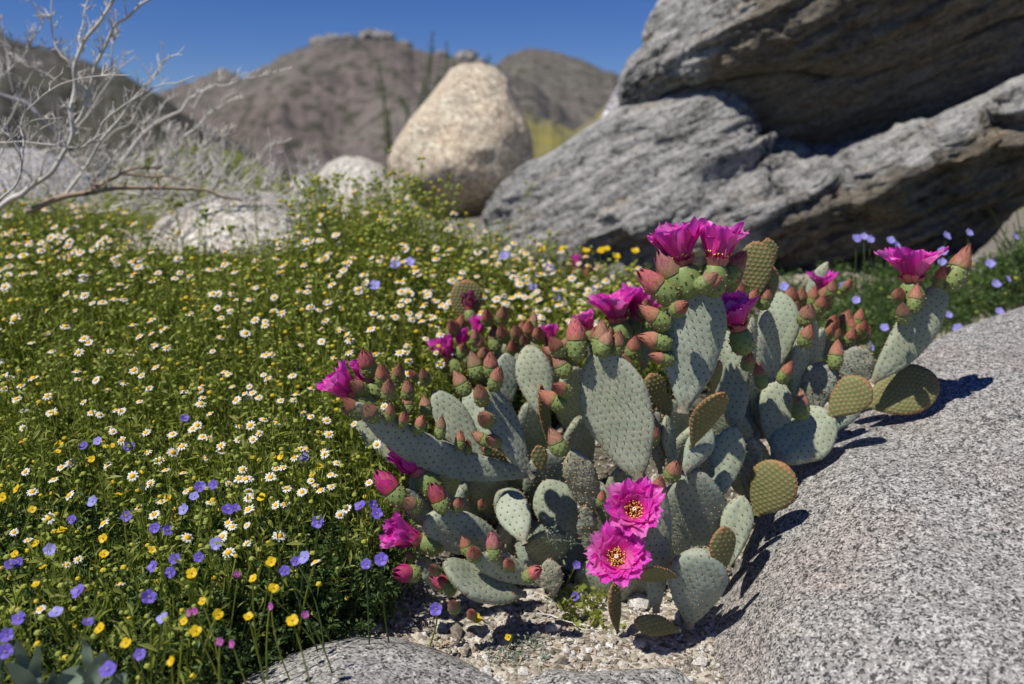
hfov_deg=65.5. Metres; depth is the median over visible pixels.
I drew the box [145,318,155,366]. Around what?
daisy
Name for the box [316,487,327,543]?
daisy
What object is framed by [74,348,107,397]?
daisy
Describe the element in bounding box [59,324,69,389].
daisy
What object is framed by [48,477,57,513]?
daisy
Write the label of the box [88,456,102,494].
yellow flower
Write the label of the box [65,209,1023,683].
ground
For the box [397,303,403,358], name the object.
daisy
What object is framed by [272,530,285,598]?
daisy
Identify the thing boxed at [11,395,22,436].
daisy
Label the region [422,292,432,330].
daisy
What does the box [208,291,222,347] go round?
daisy
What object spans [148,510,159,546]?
daisy
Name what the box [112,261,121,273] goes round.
daisy
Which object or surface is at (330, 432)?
daisy
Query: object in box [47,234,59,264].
daisy
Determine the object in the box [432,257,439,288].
daisy
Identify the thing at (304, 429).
daisy
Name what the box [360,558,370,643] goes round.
phacelia flower
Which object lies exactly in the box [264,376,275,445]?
daisy
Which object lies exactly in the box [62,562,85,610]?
daisy
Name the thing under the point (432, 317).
daisy
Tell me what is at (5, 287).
daisy
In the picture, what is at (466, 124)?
boulder
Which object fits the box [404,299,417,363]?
daisy
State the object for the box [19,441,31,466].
daisy
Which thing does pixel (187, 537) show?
daisy
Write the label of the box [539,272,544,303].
daisy
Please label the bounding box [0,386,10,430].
daisy
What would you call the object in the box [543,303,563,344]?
daisy
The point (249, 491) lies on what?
daisy
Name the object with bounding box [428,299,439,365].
daisy
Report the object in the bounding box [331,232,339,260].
daisy
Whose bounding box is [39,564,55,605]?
yellow flower
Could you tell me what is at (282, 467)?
daisy
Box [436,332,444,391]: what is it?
daisy
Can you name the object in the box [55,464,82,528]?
daisy
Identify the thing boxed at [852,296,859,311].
phacelia flower
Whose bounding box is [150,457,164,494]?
daisy
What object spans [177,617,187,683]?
yellow flower
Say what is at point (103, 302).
daisy
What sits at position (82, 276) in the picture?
daisy
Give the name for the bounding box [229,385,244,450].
daisy
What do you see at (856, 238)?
phacelia flower
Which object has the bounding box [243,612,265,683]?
yellow flower
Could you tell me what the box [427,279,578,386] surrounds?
beavertail cactus
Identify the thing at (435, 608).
phacelia flower
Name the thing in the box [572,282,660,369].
beavertail cactus
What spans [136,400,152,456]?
daisy
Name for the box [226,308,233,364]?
daisy
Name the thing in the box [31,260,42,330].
daisy
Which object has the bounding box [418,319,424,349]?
daisy
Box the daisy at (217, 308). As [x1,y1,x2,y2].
[213,305,220,386]
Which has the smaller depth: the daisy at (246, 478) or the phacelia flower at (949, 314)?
the daisy at (246, 478)
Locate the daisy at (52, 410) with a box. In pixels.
[47,408,60,484]
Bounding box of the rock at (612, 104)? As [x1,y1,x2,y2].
[600,85,619,118]
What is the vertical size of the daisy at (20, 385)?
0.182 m
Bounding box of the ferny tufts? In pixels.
[237,505,429,670]
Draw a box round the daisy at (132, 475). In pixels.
[127,471,141,535]
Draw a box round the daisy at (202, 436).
[197,434,206,478]
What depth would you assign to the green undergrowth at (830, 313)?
2.02 m
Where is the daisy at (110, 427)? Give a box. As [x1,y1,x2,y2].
[108,426,124,500]
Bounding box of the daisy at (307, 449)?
[301,446,310,510]
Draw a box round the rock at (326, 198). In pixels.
[286,174,327,209]
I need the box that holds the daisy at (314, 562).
[295,559,320,652]
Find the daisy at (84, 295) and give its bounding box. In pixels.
[80,292,89,334]
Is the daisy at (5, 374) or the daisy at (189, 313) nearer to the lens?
the daisy at (5, 374)
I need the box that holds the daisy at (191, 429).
[188,426,197,467]
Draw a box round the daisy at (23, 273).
[19,272,27,338]
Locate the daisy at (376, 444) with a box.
[372,440,384,507]
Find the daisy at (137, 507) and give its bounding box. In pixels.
[134,504,143,533]
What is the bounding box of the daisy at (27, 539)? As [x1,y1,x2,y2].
[24,538,34,577]
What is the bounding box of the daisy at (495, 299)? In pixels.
[491,296,512,324]
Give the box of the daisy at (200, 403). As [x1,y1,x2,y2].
[195,400,206,441]
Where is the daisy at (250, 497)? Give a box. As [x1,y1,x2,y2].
[238,493,253,567]
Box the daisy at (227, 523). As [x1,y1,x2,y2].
[224,517,244,564]
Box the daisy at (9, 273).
[3,272,12,314]
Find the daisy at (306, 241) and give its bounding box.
[302,238,316,279]
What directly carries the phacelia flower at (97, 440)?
on the ground
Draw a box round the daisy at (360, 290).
[353,287,365,342]
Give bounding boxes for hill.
[0,32,287,208]
[157,75,240,115]
[521,102,1023,209]
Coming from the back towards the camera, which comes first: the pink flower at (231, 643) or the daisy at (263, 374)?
the daisy at (263, 374)
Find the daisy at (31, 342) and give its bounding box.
[27,341,43,394]
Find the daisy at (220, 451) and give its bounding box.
[215,450,232,503]
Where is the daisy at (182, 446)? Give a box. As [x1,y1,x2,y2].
[177,443,190,486]
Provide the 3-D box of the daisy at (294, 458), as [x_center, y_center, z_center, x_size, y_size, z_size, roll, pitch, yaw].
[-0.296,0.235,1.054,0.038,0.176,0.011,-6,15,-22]
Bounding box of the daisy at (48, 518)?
[41,512,54,559]
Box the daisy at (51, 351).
[48,350,59,385]
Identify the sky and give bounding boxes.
[0,0,657,93]
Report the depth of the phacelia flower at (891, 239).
1.73 m
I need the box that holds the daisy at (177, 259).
[174,256,187,305]
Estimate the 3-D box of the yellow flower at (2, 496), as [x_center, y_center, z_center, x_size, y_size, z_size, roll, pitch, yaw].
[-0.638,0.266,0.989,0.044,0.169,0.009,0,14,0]
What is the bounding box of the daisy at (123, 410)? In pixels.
[117,407,137,467]
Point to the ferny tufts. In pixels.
(306, 642)
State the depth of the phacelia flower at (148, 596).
0.82 m
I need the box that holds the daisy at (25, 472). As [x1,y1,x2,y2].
[21,468,38,507]
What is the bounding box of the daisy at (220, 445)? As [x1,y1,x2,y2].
[216,442,236,484]
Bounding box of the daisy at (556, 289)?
[552,287,560,322]
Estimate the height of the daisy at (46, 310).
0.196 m
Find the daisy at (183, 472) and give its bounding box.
[180,471,186,520]
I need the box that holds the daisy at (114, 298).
[109,297,126,388]
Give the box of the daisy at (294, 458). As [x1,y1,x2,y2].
[290,454,298,495]
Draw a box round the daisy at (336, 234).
[333,232,340,280]
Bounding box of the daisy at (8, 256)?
[5,254,38,298]
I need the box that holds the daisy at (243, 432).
[235,424,256,455]
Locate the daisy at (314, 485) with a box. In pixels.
[311,483,321,511]
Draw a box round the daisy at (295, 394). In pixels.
[292,393,311,443]
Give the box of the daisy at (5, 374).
[2,372,28,439]
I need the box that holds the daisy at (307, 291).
[303,289,313,334]
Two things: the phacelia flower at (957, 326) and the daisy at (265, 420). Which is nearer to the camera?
the daisy at (265, 420)
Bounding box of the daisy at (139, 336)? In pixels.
[136,334,143,380]
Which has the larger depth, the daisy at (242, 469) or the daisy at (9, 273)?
the daisy at (9, 273)
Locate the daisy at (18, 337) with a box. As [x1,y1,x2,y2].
[10,318,34,379]
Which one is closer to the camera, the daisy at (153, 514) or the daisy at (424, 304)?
the daisy at (153, 514)
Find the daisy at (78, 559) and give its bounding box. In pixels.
[73,555,89,607]
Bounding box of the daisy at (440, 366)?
[436,360,444,382]
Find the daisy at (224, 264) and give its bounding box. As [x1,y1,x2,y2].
[221,262,229,297]
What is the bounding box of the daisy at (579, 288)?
[575,282,584,307]
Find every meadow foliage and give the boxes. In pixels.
[0,176,670,683]
[112,235,454,314]
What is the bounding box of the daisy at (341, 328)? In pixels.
[334,327,344,365]
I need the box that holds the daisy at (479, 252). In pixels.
[474,250,481,272]
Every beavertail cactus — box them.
[315,216,798,636]
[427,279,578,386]
[571,253,612,298]
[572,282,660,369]
[715,237,971,465]
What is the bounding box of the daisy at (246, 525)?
[244,521,251,565]
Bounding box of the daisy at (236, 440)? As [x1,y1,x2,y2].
[229,436,241,502]
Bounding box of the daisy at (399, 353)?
[394,349,404,406]
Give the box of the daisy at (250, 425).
[246,420,255,474]
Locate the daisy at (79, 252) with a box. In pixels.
[75,249,86,284]
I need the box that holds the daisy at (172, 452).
[166,448,177,489]
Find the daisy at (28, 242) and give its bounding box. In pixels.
[26,240,31,266]
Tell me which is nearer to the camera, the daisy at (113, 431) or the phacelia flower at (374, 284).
the daisy at (113, 431)
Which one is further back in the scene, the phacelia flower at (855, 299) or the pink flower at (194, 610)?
the phacelia flower at (855, 299)
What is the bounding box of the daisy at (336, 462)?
[332,460,340,523]
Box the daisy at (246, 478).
[241,475,267,532]
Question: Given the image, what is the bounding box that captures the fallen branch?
[25,164,242,213]
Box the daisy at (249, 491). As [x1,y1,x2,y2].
[244,488,275,547]
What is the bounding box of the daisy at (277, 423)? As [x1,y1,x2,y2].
[274,421,290,470]
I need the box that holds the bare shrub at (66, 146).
[0,0,322,210]
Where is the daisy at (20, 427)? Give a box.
[19,424,37,478]
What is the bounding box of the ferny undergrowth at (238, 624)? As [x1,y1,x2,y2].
[0,454,420,683]
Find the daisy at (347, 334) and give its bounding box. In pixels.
[335,331,349,370]
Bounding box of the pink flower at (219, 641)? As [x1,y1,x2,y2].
[216,637,223,683]
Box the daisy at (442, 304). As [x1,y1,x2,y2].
[438,302,446,325]
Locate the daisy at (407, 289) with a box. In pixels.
[403,287,410,340]
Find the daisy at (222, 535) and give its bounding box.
[218,530,247,603]
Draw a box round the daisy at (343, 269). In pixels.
[339,267,346,297]
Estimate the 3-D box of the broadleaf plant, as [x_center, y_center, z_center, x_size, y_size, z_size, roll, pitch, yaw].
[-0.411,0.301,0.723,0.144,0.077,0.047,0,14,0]
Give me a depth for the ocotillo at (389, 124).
6.72 m
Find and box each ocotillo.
[376,49,433,164]
[421,31,491,103]
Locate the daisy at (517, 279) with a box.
[515,278,521,314]
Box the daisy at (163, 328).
[159,326,184,384]
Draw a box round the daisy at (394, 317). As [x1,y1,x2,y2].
[390,314,402,361]
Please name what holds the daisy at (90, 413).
on the ground
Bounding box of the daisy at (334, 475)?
[327,474,352,527]
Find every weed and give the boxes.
[484,613,551,666]
[541,517,590,557]
[543,583,625,631]
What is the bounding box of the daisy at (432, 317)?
[426,314,435,347]
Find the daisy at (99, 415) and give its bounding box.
[96,412,117,467]
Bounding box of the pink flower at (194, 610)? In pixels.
[190,607,227,683]
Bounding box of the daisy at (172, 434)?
[167,431,177,496]
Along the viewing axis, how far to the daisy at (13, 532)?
0.93 m
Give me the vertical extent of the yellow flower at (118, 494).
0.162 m
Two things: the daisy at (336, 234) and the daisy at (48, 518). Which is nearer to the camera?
the daisy at (48, 518)
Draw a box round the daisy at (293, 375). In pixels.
[288,373,307,437]
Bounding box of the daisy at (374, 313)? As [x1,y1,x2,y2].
[368,310,396,364]
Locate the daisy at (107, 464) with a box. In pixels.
[103,462,114,519]
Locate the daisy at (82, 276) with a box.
[77,274,104,344]
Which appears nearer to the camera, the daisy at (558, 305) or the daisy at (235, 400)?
the daisy at (235, 400)
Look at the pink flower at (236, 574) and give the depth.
0.90 m
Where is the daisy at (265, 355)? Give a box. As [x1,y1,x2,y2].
[260,352,279,412]
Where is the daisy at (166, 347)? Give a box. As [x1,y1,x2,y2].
[161,345,176,407]
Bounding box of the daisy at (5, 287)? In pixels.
[0,284,21,341]
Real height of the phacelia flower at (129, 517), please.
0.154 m
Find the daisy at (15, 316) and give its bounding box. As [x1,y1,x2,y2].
[10,313,20,355]
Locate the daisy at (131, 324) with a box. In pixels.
[130,323,136,344]
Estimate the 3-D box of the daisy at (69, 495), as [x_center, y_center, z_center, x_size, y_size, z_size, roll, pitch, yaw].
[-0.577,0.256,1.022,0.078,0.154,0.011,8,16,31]
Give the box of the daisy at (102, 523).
[99,519,111,565]
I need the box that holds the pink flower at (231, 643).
[229,640,246,683]
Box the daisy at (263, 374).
[260,372,278,413]
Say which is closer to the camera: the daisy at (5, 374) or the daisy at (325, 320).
the daisy at (5, 374)
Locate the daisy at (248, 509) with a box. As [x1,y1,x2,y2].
[244,504,254,536]
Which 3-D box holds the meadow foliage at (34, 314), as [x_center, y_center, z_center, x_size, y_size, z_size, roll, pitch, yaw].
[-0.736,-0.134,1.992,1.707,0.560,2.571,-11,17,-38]
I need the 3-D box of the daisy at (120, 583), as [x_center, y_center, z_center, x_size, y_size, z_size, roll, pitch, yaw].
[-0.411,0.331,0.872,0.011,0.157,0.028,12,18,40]
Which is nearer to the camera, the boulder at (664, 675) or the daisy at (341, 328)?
the boulder at (664, 675)
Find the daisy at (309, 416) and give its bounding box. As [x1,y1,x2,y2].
[307,414,316,468]
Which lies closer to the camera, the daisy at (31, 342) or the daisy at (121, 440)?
the daisy at (121, 440)
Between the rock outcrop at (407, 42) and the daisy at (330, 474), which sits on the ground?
the daisy at (330, 474)
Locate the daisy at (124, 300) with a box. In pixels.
[120,298,127,323]
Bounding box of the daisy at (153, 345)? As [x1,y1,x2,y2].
[150,343,162,386]
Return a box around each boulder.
[0,148,102,223]
[144,190,323,254]
[240,637,500,683]
[317,156,391,228]
[388,63,534,218]
[480,75,1023,276]
[522,666,691,683]
[617,0,1023,106]
[669,15,1023,145]
[714,306,1023,683]
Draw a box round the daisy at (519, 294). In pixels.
[515,292,523,317]
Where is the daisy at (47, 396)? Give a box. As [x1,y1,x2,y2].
[43,393,84,453]
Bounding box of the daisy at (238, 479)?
[233,475,250,523]
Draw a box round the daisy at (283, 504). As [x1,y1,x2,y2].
[280,502,289,542]
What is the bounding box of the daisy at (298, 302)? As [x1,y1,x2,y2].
[291,289,301,349]
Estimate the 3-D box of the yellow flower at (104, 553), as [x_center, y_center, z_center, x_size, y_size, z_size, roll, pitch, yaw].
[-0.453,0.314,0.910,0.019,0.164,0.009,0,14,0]
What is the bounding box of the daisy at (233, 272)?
[231,271,239,334]
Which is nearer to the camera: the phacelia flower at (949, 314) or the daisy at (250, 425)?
the daisy at (250, 425)
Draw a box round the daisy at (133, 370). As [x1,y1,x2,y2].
[129,367,140,423]
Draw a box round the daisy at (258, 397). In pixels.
[254,395,268,453]
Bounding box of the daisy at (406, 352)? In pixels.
[399,350,409,396]
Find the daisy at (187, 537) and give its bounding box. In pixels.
[181,533,194,583]
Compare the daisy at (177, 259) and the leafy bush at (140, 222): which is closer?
the daisy at (177, 259)
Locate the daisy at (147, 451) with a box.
[138,450,152,485]
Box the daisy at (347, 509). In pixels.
[341,504,351,591]
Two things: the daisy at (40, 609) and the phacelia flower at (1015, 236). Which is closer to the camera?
the daisy at (40, 609)
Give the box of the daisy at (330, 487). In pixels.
[322,484,335,516]
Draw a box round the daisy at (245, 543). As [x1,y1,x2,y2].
[242,540,251,631]
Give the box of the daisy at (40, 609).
[34,605,62,655]
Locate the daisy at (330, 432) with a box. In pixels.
[317,431,333,478]
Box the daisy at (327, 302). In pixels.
[323,299,338,354]
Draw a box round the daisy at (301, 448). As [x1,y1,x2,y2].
[297,446,324,513]
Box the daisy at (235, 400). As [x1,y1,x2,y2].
[224,396,240,442]
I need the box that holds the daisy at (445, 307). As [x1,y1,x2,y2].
[433,305,447,338]
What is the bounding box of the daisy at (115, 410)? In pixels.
[112,408,124,453]
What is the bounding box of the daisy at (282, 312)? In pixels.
[277,310,302,378]
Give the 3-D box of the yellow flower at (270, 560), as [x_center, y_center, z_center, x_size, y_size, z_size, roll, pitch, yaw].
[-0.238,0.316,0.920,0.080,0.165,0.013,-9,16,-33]
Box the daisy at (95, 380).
[92,376,109,425]
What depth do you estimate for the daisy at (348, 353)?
1.28 m
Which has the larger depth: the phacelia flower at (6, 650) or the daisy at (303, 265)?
the daisy at (303, 265)
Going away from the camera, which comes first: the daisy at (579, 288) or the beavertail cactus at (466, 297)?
the beavertail cactus at (466, 297)
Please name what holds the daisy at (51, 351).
on the ground
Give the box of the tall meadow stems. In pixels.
[159,145,561,323]
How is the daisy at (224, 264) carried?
on the ground
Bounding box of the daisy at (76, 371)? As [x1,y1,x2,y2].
[72,370,89,410]
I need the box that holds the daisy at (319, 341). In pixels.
[318,339,325,413]
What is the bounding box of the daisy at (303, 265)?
[299,263,313,303]
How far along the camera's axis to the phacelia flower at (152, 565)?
0.88 m
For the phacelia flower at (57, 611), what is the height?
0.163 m
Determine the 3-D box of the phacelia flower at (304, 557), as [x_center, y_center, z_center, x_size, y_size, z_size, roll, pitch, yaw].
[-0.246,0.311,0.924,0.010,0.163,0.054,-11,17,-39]
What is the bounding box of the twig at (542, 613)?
[536,609,601,630]
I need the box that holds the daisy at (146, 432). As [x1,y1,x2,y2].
[138,429,150,475]
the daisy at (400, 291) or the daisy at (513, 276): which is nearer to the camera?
the daisy at (400, 291)
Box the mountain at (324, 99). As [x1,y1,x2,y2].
[188,38,583,182]
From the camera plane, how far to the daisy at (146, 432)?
1.10 m
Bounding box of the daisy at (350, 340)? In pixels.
[345,338,354,375]
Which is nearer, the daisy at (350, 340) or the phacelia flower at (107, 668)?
the phacelia flower at (107, 668)
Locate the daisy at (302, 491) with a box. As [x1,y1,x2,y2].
[275,488,306,542]
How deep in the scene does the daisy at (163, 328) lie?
1.33 m
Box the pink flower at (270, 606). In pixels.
[268,602,290,680]
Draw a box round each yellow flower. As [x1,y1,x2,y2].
[0,492,5,505]
[3,506,36,578]
[10,550,34,603]
[13,484,18,534]
[30,539,38,592]
[31,581,47,616]
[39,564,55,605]
[54,440,62,493]
[54,449,60,500]
[57,526,111,587]
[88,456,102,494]
[94,622,105,651]
[96,533,106,580]
[99,549,118,606]
[109,443,132,484]
[114,492,122,512]
[120,637,142,683]
[148,546,175,603]
[162,494,170,553]
[166,656,173,683]
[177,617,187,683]
[186,568,203,632]
[189,625,221,683]
[198,597,222,683]
[199,608,223,683]
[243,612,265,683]
[249,574,260,671]
[257,493,265,539]
[265,556,331,642]
[265,583,278,680]
[277,454,292,497]
[286,614,310,683]
[309,471,335,534]
[317,464,344,519]
[473,613,487,623]
[505,634,512,649]
[559,245,566,270]
[583,248,589,261]
[597,247,604,271]
[602,246,609,261]
[612,253,620,271]
[631,247,639,267]
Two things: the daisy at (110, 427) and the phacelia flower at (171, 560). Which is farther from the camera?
the daisy at (110, 427)
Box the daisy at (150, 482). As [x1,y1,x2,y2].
[146,479,154,526]
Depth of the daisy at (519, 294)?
1.67 m
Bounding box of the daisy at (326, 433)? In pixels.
[323,431,354,516]
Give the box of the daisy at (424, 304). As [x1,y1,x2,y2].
[419,302,427,351]
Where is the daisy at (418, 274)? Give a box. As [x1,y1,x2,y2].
[411,273,422,305]
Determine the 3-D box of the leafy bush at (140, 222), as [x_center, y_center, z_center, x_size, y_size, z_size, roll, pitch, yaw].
[-1.170,-0.545,2.851,0.931,0.371,0.342,0,14,0]
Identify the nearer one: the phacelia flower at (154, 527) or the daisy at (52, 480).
the phacelia flower at (154, 527)
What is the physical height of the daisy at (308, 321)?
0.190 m
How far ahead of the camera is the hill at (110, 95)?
198.43 m
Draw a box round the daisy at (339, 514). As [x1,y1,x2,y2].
[335,510,343,557]
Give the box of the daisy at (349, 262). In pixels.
[344,259,355,308]
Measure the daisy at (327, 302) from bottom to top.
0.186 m
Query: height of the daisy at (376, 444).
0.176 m
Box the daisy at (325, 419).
[322,417,339,486]
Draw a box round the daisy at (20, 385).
[16,384,25,417]
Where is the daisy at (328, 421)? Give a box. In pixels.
[324,418,330,477]
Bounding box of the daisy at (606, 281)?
[602,277,609,290]
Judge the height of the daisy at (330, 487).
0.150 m
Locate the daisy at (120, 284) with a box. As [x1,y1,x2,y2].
[117,282,144,347]
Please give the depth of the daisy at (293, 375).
1.22 m
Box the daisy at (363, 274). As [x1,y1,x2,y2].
[359,273,378,324]
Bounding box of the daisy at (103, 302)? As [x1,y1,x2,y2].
[97,300,129,363]
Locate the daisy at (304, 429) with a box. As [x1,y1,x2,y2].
[298,414,310,466]
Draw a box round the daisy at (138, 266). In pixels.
[134,264,153,311]
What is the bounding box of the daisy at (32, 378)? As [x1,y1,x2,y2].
[28,376,51,430]
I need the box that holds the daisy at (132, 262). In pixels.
[118,260,139,297]
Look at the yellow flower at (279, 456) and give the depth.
1.06 m
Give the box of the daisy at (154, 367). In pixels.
[151,364,159,423]
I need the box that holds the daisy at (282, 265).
[279,264,293,303]
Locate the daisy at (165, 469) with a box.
[161,468,172,522]
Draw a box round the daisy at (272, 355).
[265,352,275,388]
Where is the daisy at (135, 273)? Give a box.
[130,272,155,353]
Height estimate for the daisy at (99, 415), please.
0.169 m
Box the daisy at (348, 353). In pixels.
[345,350,353,373]
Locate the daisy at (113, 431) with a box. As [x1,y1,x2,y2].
[108,428,147,493]
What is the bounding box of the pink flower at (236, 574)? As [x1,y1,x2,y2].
[233,571,317,646]
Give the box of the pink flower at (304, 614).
[301,611,331,672]
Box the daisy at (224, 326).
[222,325,242,400]
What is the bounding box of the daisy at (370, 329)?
[366,326,375,352]
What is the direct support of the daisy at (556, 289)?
on the ground
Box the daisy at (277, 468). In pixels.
[272,466,279,500]
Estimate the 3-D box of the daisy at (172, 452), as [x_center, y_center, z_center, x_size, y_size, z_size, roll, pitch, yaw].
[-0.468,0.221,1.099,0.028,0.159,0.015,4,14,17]
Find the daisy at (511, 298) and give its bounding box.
[507,296,514,340]
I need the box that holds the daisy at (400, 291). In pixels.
[397,288,419,342]
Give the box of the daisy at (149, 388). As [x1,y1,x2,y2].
[145,386,159,433]
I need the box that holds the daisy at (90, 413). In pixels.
[86,410,96,486]
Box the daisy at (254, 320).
[251,317,275,407]
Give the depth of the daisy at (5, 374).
1.18 m
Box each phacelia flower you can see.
[0,559,17,600]
[0,628,13,653]
[0,643,13,683]
[11,611,34,652]
[15,557,22,599]
[42,543,65,614]
[48,606,81,663]
[67,515,92,577]
[70,617,93,666]
[71,584,110,650]
[79,441,99,499]
[87,495,107,558]
[93,436,107,499]
[99,660,121,683]
[120,511,143,557]
[122,441,134,464]
[133,649,145,683]
[140,561,156,625]
[141,589,156,642]
[149,522,166,562]
[154,612,167,683]
[161,524,171,558]
[165,567,185,626]
[168,553,224,657]
[170,414,189,481]
[178,503,187,552]
[189,491,202,532]
[193,481,205,546]
[193,552,208,625]
[208,479,221,551]
[209,536,247,666]
[221,503,233,542]
[230,503,239,545]
[279,565,317,651]
[290,556,324,650]
[297,551,308,649]
[299,453,315,511]
[311,515,323,587]
[344,508,382,616]
[354,500,364,548]
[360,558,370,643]
[367,280,379,333]
[369,500,377,561]
[374,552,389,641]
[390,260,400,291]
[402,257,414,287]
[429,602,441,646]
[486,252,508,294]
[529,282,536,291]
[544,264,553,288]
[562,560,580,593]
[565,592,579,603]
[779,282,788,292]
[837,282,843,315]
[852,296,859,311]
[853,235,860,315]
[860,233,867,319]
[865,235,874,305]
[874,236,895,359]
[880,324,888,352]
[894,241,900,322]
[935,231,950,338]
[938,246,947,268]
[938,258,946,336]
[945,311,952,334]
[953,323,962,330]
[959,229,972,322]
[977,259,995,321]
[992,279,1001,316]
[996,308,1003,314]
[1006,275,1011,311]
[1011,233,1018,309]
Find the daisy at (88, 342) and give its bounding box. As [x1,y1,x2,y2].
[84,339,92,396]
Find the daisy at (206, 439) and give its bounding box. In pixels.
[205,435,221,467]
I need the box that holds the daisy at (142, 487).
[141,482,149,526]
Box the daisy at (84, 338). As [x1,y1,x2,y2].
[78,335,107,399]
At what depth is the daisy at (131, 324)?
1.36 m
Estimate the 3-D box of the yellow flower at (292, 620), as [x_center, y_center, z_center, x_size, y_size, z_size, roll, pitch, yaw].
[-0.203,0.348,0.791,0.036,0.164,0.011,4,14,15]
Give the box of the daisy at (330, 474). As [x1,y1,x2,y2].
[326,472,355,517]
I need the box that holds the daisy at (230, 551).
[222,547,235,627]
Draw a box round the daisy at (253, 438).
[249,435,274,483]
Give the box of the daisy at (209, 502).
[205,501,212,550]
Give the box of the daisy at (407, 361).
[405,358,412,370]
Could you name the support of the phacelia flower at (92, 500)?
on the ground
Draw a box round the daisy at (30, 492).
[27,488,42,532]
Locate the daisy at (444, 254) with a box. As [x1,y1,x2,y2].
[438,253,448,294]
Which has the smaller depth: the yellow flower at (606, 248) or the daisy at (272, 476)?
the daisy at (272, 476)
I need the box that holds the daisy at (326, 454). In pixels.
[320,450,337,501]
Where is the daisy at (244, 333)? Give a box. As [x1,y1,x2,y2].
[240,329,250,384]
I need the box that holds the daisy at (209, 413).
[201,411,212,480]
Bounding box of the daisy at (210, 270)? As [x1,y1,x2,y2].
[205,268,217,326]
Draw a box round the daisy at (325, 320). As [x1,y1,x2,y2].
[321,318,330,359]
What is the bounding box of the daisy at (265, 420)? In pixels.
[259,417,286,473]
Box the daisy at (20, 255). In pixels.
[18,252,28,279]
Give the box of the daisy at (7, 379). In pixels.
[6,375,20,414]
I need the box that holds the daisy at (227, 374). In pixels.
[223,372,242,460]
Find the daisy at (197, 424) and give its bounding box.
[192,421,204,481]
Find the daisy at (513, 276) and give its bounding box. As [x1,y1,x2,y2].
[505,274,515,293]
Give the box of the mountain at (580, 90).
[497,48,618,123]
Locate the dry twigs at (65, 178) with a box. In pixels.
[0,94,351,225]
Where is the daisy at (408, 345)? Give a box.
[405,343,410,370]
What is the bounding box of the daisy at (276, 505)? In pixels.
[271,500,283,550]
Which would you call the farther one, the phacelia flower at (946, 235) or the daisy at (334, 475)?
the phacelia flower at (946, 235)
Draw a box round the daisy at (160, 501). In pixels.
[156,499,168,543]
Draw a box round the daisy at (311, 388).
[307,387,332,451]
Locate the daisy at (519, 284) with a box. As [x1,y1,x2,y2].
[514,281,523,302]
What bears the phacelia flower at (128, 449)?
on the ground
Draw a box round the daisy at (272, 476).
[265,472,282,516]
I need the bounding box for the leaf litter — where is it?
[361,587,674,669]
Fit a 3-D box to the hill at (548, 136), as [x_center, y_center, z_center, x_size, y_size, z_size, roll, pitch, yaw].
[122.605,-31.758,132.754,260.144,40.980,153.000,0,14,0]
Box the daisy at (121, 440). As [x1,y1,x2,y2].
[117,436,135,507]
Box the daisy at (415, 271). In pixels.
[412,269,420,325]
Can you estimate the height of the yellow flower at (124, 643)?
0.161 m
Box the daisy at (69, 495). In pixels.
[59,490,73,522]
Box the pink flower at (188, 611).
[186,609,214,682]
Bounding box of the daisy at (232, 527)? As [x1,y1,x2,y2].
[227,523,236,581]
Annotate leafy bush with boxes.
[84,137,296,237]
[966,209,1023,295]
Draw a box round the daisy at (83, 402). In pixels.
[80,400,94,478]
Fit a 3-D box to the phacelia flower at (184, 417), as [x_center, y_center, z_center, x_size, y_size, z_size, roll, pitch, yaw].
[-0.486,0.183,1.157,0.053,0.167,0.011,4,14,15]
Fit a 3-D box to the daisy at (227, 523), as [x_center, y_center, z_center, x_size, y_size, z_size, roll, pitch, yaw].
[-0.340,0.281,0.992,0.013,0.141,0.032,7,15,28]
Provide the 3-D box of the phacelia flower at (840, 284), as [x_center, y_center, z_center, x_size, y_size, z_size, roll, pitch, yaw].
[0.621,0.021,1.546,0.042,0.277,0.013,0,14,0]
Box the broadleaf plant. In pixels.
[0,638,126,683]
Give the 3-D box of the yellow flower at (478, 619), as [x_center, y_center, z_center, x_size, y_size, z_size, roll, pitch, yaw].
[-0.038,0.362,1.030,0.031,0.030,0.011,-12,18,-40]
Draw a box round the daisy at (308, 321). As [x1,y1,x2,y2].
[296,304,314,370]
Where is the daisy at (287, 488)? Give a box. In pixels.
[282,486,301,542]
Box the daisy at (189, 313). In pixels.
[186,311,193,343]
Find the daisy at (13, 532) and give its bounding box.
[9,528,24,578]
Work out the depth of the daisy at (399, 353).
1.32 m
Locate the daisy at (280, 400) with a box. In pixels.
[277,398,301,464]
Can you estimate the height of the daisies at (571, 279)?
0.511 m
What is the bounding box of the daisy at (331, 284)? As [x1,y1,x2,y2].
[328,281,344,333]
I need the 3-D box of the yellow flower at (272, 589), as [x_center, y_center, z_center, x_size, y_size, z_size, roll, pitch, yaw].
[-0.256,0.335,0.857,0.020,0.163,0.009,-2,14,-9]
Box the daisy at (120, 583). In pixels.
[115,582,130,632]
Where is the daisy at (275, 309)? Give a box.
[270,308,278,344]
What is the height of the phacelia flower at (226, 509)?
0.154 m
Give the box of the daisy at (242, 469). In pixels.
[238,465,266,525]
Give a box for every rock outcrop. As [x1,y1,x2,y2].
[208,68,239,77]
[308,36,327,44]
[325,33,340,41]
[341,34,356,38]
[358,28,379,39]
[378,31,395,39]
[400,40,412,46]
[435,50,450,56]
[452,50,478,61]
[474,58,486,63]
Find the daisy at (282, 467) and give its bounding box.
[279,465,295,524]
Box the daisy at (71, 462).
[65,459,83,490]
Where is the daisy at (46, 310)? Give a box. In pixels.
[45,308,49,352]
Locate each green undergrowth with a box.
[620,257,891,392]
[795,247,1023,357]
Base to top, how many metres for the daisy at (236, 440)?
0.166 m
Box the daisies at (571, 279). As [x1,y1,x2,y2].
[0,189,660,551]

